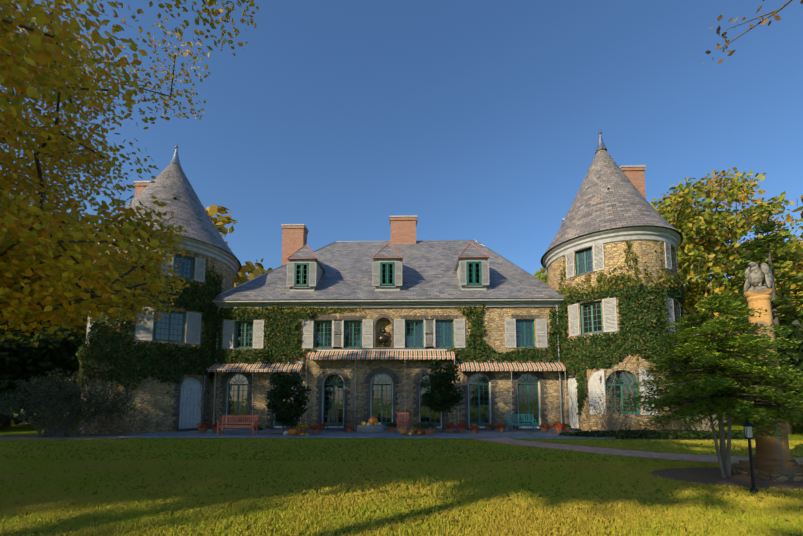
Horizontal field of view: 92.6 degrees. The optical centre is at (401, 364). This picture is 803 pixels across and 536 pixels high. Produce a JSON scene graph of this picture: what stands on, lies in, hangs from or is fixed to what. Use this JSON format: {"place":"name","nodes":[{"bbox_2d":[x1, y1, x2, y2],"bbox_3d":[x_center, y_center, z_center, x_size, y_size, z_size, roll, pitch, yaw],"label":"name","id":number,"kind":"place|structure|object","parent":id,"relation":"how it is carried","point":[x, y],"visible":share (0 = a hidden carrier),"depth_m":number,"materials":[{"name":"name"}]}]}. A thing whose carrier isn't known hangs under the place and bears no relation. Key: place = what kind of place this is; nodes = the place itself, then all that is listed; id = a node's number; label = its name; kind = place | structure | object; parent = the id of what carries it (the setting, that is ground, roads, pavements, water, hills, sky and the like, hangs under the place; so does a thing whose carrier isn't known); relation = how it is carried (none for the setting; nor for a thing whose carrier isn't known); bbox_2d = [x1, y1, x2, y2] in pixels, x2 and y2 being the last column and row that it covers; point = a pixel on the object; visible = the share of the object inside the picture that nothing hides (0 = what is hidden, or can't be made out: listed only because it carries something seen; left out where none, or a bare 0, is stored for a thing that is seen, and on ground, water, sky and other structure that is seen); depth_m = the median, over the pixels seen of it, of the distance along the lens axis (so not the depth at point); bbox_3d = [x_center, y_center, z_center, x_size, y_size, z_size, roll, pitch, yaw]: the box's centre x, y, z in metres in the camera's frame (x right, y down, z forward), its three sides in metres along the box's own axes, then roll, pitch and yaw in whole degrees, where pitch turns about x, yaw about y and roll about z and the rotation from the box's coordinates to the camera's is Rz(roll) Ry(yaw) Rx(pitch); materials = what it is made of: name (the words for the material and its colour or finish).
{"place":"outdoors","nodes":[
{"label":"outdoors","id":0,"kind":"place"},
{"bbox_2d":[0,0,258,346],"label":"beech tree","id":1,"kind":"object","parent":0,"point":[19,69],"depth_m":7.11,"materials":[{"name":"plant"}]},
{"bbox_2d":[0,189,189,334],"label":"tree foliage","id":2,"kind":"object","parent":1,"relation":"attached to","point":[14,306],"depth_m":5.98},
{"bbox_2d":[118,429,615,438],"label":"terrace paving","id":3,"kind":"structure","parent":0,"point":[467,434],"depth_m":18.18,"materials":[{"name":"grey stone"}]},
{"bbox_2d":[217,415,257,434],"bbox_3d":[-7.987,2.958,18.687,1.800,0.920,0.530,0,-6,1],"label":"bench","id":4,"kind":"object","parent":3,"relation":"on","point":[235,419],"visible":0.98,"depth_m":18.90,"materials":[{"name":"paint"}]},
{"bbox_2d":[327,410,338,430],"bbox_3d":[-3.747,3.083,20.983,0.630,1.106,0.889,1,-6,-9],"label":"rocking chair","id":5,"kind":"object","parent":3,"relation":"on","point":[328,419],"visible":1,"depth_m":21.17,"materials":[{"name":"teal wood"}]},
{"bbox_2d":[343,410,357,430],"bbox_3d":[-2.765,3.086,21.010,0.630,1.106,0.889,-1,-6,13],"label":"rocking chair","id":6,"kind":"object","parent":3,"relation":"on","point":[353,419],"visible":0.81,"depth_m":21.20,"materials":[{"name":"teal wood"}]},
{"bbox_2d":[283,427,421,435],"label":"pumpkins","id":7,"kind":"object","parent":3,"relation":"on","point":[292,432],"visible":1,"depth_m":18.12,"materials":[{"name":"orange"}]},
{"bbox_2d":[357,425,384,432],"bbox_3d":[-1.599,3.387,20.222,1.500,0.360,1.500,0,-6,1],"label":"trough","id":8,"kind":"object","parent":3,"relation":"on","point":[370,429],"visible":0.88,"depth_m":19.59,"materials":[{"name":"grey stone"}]},
{"bbox_2d":[361,416,380,425],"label":"pumpkins","id":9,"kind":"object","parent":8,"relation":"on","point":[373,420],"visible":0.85,"depth_m":20.12,"materials":[{"name":"orange food"}]},
{"bbox_2d":[198,427,569,435],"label":"flower pots","id":10,"kind":"object","parent":3,"relation":"on","point":[429,431],"visible":0.67,"depth_m":19.53,"materials":[{"name":"ceramic"}]},
{"bbox_2d":[197,421,570,430],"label":"flower leaves","id":11,"kind":"object","parent":3,"relation":"on","point":[390,425],"visible":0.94,"depth_m":19.49,"materials":[{"name":"green plant"}]},
{"bbox_2d":[396,412,408,431],"bbox_3d":[0.064,3.131,20.897,0.620,1.000,0.530,-1,-6,9],"label":"chair","id":12,"kind":"object","parent":3,"relation":"on","point":[398,420],"visible":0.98,"depth_m":21.09,"materials":[{"name":"paint"}]},
{"bbox_2d":[505,414,536,431],"bbox_3d":[6.412,3.147,20.648,1.550,0.920,0.530,0,-6,1],"label":"bench","id":13,"kind":"object","parent":3,"relation":"on","point":[507,423],"visible":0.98,"depth_m":20.86,"materials":[{"name":"paint"}]},
{"bbox_2d":[86,247,679,431],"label":"house stone trim","id":14,"kind":"structure","parent":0,"point":[421,372],"depth_m":22.24,"materials":[{"name":"beige stone"}]},
{"bbox_2d":[86,242,681,428],"bbox_3d":[-1.284,-1.460,21.319,34.105,10.100,2.970,0,-6,1],"label":"house joinery","id":15,"kind":"object","parent":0,"point":[350,334],"visible":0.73,"depth_m":22.34,"materials":[{"name":"white wood"}]},
{"bbox_2d":[88,350,683,433],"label":"ivy vines","id":16,"kind":"object","parent":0,"point":[564,381],"visible":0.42,"depth_m":20.02,"materials":[{"name":"green plant"}]},
{"bbox_2d":[0,409,802,535],"bbox_3d":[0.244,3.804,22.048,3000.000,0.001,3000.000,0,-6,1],"label":"lawn ground","id":17,"kind":"structure","parent":0,"point":[18,429],"depth_m":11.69,"materials":[{"name":"green plant"}]},
{"bbox_2d":[0,317,85,428],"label":"tree","id":18,"kind":"object","parent":17,"relation":"on","point":[39,361],"depth_m":22.89,"materials":[{"name":"green plant"}]},
{"bbox_2d":[0,196,91,426],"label":"tree","id":19,"kind":"object","parent":17,"relation":"on","point":[84,327],"depth_m":26.89,"materials":[{"name":"green plant"}]},
{"bbox_2d":[31,345,81,420],"bbox_3d":[-29.529,0.000,34.933,11.583,11.097,10.201,0,-6,1],"label":"tree","id":20,"kind":"object","parent":17,"relation":"on","point":[66,396],"depth_m":33.34,"materials":[{"name":"green plant"}]},
{"bbox_2d":[0,435,125,439],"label":"gravel walk","id":21,"kind":"structure","parent":17,"relation":"on","point":[81,437],"depth_m":17.73,"materials":[{"name":"grey gravel"}]},
{"bbox_2d":[0,368,139,437],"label":"bush","id":22,"kind":"object","parent":21,"relation":"on","point":[58,402],"depth_m":17.88,"materials":[{"name":"green plant"}]},
{"bbox_2d":[79,244,233,433],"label":"tower wall","id":23,"kind":"structure","parent":17,"relation":"on","point":[159,417],"depth_m":20.26,"materials":[{"name":"stone"}]},
{"bbox_2d":[92,163,240,272],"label":"conical roof","id":24,"kind":"structure","parent":23,"relation":"on","point":[189,213],"depth_m":22.97,"materials":[{"name":"stone"}]},
{"bbox_2d":[205,204,272,286],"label":"tree","id":25,"kind":"object","parent":17,"relation":"on","point":[249,267],"depth_m":42.85,"materials":[{"name":"plant"}]},
{"bbox_2d":[263,371,310,431],"bbox_3d":[-5.739,1.941,19.334,2.198,3.249,2.380,0,-6,1],"label":"terrace tree","id":26,"kind":"object","parent":17,"relation":"on","point":[296,406],"depth_m":19.07,"materials":[{"name":"green plant"}]},
{"bbox_2d":[91,131,680,426],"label":"house cornice","id":27,"kind":"structure","parent":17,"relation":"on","point":[648,233],"depth_m":22.44,"materials":[{"name":"white paint"}]},
{"bbox_2d":[76,240,688,421],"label":"ivy leaves","id":28,"kind":"object","parent":27,"relation":"attached to","point":[678,291],"visible":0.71,"depth_m":20.85,"materials":[{"name":"green plant"}]},
{"bbox_2d":[211,241,565,299],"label":"roof","id":29,"kind":"structure","parent":27,"relation":"attached to","point":[428,272],"depth_m":24.50,"materials":[{"name":"stone"}]},
{"bbox_2d":[286,242,488,290],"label":"dormers","id":30,"kind":"object","parent":29,"relation":"on","point":[388,252],"visible":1,"depth_m":23.22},
{"bbox_2d":[133,165,645,264],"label":"chimneys","id":31,"kind":"object","parent":29,"relation":"on","point":[403,231],"visible":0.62,"depth_m":29.92,"materials":[{"name":"red brick"}]},
{"bbox_2d":[541,149,682,267],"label":"conical roof","id":32,"kind":"structure","parent":27,"relation":"on","point":[596,206],"depth_m":22.05,"materials":[{"name":"stone"}]},
{"bbox_2d":[211,307,569,429],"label":"facade wall","id":33,"kind":"structure","parent":17,"relation":"on","point":[406,371],"depth_m":22.42,"materials":[{"name":"stone"}]},
{"bbox_2d":[378,329,388,346],"bbox_3d":[-1.052,-1.563,22.756,0.680,1.120,0.350,0,-6,1],"label":"niche bust","id":34,"kind":"object","parent":33,"relation":"on","point":[383,339],"visible":1,"depth_m":22.64,"materials":[{"name":"brown metal"}]},
{"bbox_2d":[204,349,565,423],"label":"awnings","id":35,"kind":"object","parent":33,"relation":"attached to","point":[415,354],"visible":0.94,"depth_m":22.01,"materials":[{"name":"fabric"}]},
{"bbox_2d":[0,431,802,489],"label":"mulch beds","id":36,"kind":"object","parent":17,"relation":"on","point":[707,475],"visible":0.33,"depth_m":8.60,"materials":[{"name":"brown soil"}]},
{"bbox_2d":[584,384,636,436],"bbox_3d":[10.137,2.200,18.573,2.330,2.547,2.142,0,-6,1],"label":"shrub","id":37,"kind":"object","parent":36,"relation":"on","point":[610,426],"depth_m":18.48,"materials":[{"name":"plant"}]},
{"bbox_2d":[559,429,754,439],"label":"groundcover leaves","id":38,"kind":"object","parent":36,"relation":"on","point":[656,434],"visible":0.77,"depth_m":17.43,"materials":[{"name":"green plant"}]},
{"bbox_2d":[636,407,701,431],"bbox_3d":[12.593,2.689,18.092,2.809,1.486,2.078,0,-6,1],"label":"shrub","id":39,"kind":"object","parent":36,"relation":"on","point":[677,422],"depth_m":18.07,"materials":[{"name":"green plant"}]},
{"bbox_2d":[669,409,734,432],"bbox_3d":[14.498,2.216,18.622,2.883,2.525,2.250,0,-6,1],"label":"shrub","id":40,"kind":"object","parent":36,"relation":"on","point":[706,428],"depth_m":18.40,"materials":[{"name":"green plant"}]},
{"bbox_2d":[618,292,802,477],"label":"yew tree","id":41,"kind":"object","parent":36,"relation":"on","point":[715,384],"depth_m":8.30,"materials":[{"name":"green plant"}]},
{"bbox_2d":[0,431,802,535],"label":"fallen leaves","id":42,"kind":"object","parent":17,"relation":"on","point":[479,534],"visible":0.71,"depth_m":7.35,"materials":[{"name":"brown plant"}]},
{"bbox_2d":[419,359,462,431],"bbox_3d":[2.119,1.685,20.547,2.398,3.991,2.339,0,-6,1],"label":"terrace tree","id":43,"kind":"object","parent":17,"relation":"on","point":[448,373],"depth_m":20.21,"materials":[{"name":"green plant"}]},
{"bbox_2d":[534,266,547,284],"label":"tree","id":44,"kind":"object","parent":17,"relation":"on","point":[538,274],"depth_m":51.25,"materials":[{"name":"green plant"}]},
{"bbox_2d":[548,240,687,430],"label":"tower wall","id":45,"kind":"structure","parent":17,"relation":"on","point":[615,255],"depth_m":20.37,"materials":[{"name":"stone"}]},
{"bbox_2d":[684,321,719,424],"bbox_3d":[19.674,0.858,28.918,9.217,9.272,8.270,0,-6,1],"label":"tree","id":46,"kind":"object","parent":17,"relation":"on","point":[695,378],"depth_m":26.34,"materials":[{"name":"green plant"}]},
{"bbox_2d":[682,306,746,420],"bbox_3d":[28.095,-0.085,33.975,11.219,11.027,11.338,0,-6,1],"label":"tree","id":47,"kind":"object","parent":17,"relation":"on","point":[719,334],"depth_m":32.69,"materials":[{"name":"green plant"}]},
{"bbox_2d":[650,170,802,336],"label":"tree","id":48,"kind":"object","parent":17,"relation":"on","point":[708,222],"depth_m":35.19,"materials":[{"name":"plant"}]},
{"bbox_2d":[653,167,802,335],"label":"tree","id":49,"kind":"object","parent":17,"relation":"on","point":[742,198],"depth_m":40.73,"materials":[{"name":"yellow plant"}]},
{"bbox_2d":[742,419,757,493],"bbox_3d":[6.449,1.685,7.086,0.200,1.350,0.173,0,-6,1],"label":"path light","id":50,"kind":"object","parent":17,"relation":"on","point":[747,425],"visible":0.92,"depth_m":7.08,"materials":[{"name":"black metal"}]},
{"bbox_2d":[715,218,802,434],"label":"conifer","id":51,"kind":"object","parent":17,"relation":"on","point":[768,238],"depth_m":20.12,"materials":[{"name":"green plant"}]},
{"bbox_2d":[717,239,800,415],"bbox_3d":[23.680,-2.400,25.435,6.530,13.000,6.924,0,-6,1],"label":"conifer","id":52,"kind":"object","parent":17,"relation":"on","point":[743,264],"depth_m":26.06,"materials":[{"name":"green plant"}]},
{"bbox_2d":[731,288,802,480],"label":"stone pillar","id":53,"kind":"structure","parent":17,"relation":"on","point":[773,460],"depth_m":8.57,"materials":[{"name":"stone"}]},
{"bbox_2d":[744,262,772,292],"bbox_3d":[8.426,-2.049,9.078,0.512,0.734,0.495,-3,-6,31],"label":"eagle statue","id":54,"kind":"object","parent":53,"relation":"on","point":[756,275],"visible":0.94,"depth_m":8.96,"materials":[{"name":"stone"}]},
{"bbox_2d":[736,291,802,414],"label":"tree","id":55,"kind":"object","parent":17,"relation":"on","point":[786,308],"depth_m":24.09,"materials":[{"name":"green plant"}]},
{"bbox_2d":[738,245,802,284],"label":"tree","id":56,"kind":"object","parent":17,"relation":"on","point":[792,264],"depth_m":44.59,"materials":[{"name":"plant"}]},
{"bbox_2d":[755,218,802,298],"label":"tree","id":57,"kind":"object","parent":17,"relation":"on","point":[797,244],"depth_m":31.81,"materials":[{"name":"plant"}]},
{"bbox_2d":[775,309,802,404],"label":"tree","id":58,"kind":"object","parent":17,"relation":"on","point":[796,325],"depth_m":17.87,"materials":[{"name":"green plant"}]},
{"bbox_2d":[776,195,802,302],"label":"tree","id":59,"kind":"object","parent":17,"relation":"on","point":[801,214],"visible":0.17,"depth_m":34.39,"materials":[{"name":"green plant"}]},
{"bbox_2d":[796,458,802,466],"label":"garden wall","id":60,"kind":"structure","parent":17,"relation":"on","point":[800,461],"depth_m":8.23,"materials":[{"name":"stone"}]},
{"bbox_2d":[0,0,802,379],"label":"sky","id":61,"kind":"structure","parent":0,"point":[481,121],"materials":[{"name":"blue"}]},
{"bbox_2d":[471,438,800,463],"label":"brick path","id":62,"kind":"structure","parent":0,"point":[690,457],"depth_m":12.76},
{"bbox_2d":[701,0,802,63],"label":"tree branch","id":63,"kind":"object","parent":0,"point":[774,13],"depth_m":6.00,"materials":[{"name":"brown plant"}]}
]}

